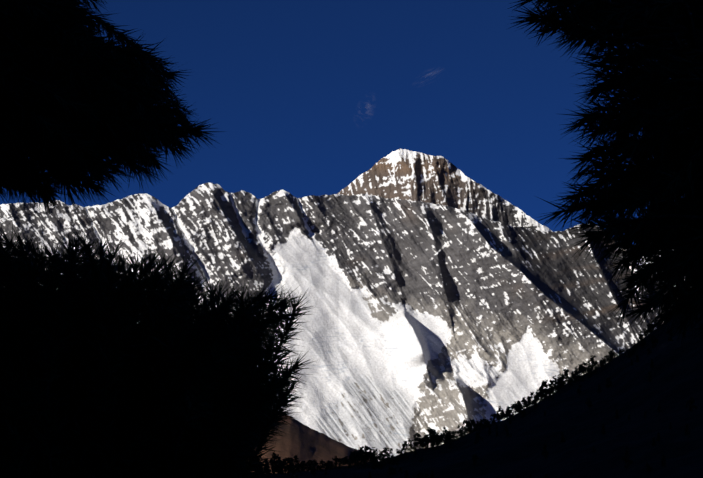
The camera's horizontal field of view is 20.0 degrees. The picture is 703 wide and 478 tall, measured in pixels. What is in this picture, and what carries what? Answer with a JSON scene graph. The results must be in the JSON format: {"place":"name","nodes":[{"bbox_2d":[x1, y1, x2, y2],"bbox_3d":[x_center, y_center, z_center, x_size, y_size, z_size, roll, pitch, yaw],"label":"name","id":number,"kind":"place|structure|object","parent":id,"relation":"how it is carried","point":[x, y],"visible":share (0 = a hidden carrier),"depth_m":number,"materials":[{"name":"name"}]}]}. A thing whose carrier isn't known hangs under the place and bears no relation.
{"place":"outdoors","nodes":[
{"label":"outdoors","id":0,"kind":"place"},
{"bbox_2d":[0,183,684,460],"bbox_3d":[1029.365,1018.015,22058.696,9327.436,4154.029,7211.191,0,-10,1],"label":"mountain ridge","id":1,"kind":"structure","parent":0,"point":[425,315],"depth_m":21215.02,"materials":[{"name":"grey stone"}]},
{"bbox_2d":[0,0,691,242],"label":"sky","id":2,"kind":"structure","parent":0,"point":[290,86],"materials":[{"name":"blue"}]},
{"bbox_2d":[337,149,552,231],"bbox_3d":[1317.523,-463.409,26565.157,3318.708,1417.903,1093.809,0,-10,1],"label":"mountain peak","id":3,"kind":"structure","parent":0,"point":[403,174],"depth_m":26450.03,"materials":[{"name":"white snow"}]},
{"bbox_2d":[235,303,702,477],"bbox_3d":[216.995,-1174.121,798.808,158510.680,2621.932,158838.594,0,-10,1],"label":"terrain","id":4,"kind":"structure","parent":0,"point":[674,385],"depth_m":1681.32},
{"bbox_2d":[0,0,223,218],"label":"pine tree","id":5,"kind":"object","parent":4,"relation":"on","point":[79,100],"visible":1,"depth_m":8.73,"materials":[{"name":"black plant"}]},
{"bbox_2d":[0,222,317,477],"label":"pine tree","id":6,"kind":"object","parent":4,"relation":"on","point":[97,380],"visible":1,"depth_m":9.44,"materials":[{"name":"black plant"}]},
{"bbox_2d":[237,303,697,477],"bbox_3d":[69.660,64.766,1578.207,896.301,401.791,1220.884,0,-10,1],"label":"ridge forest trees","id":7,"kind":"object","parent":4,"relation":"on","point":[361,457],"visible":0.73,"depth_m":1935.77,"materials":[{"name":"black plant"}]},
{"bbox_2d":[508,0,702,347],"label":"pine tree","id":8,"kind":"object","parent":4,"relation":"on","point":[667,35],"visible":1,"depth_m":5.28,"materials":[{"name":"black plant"}]}
]}

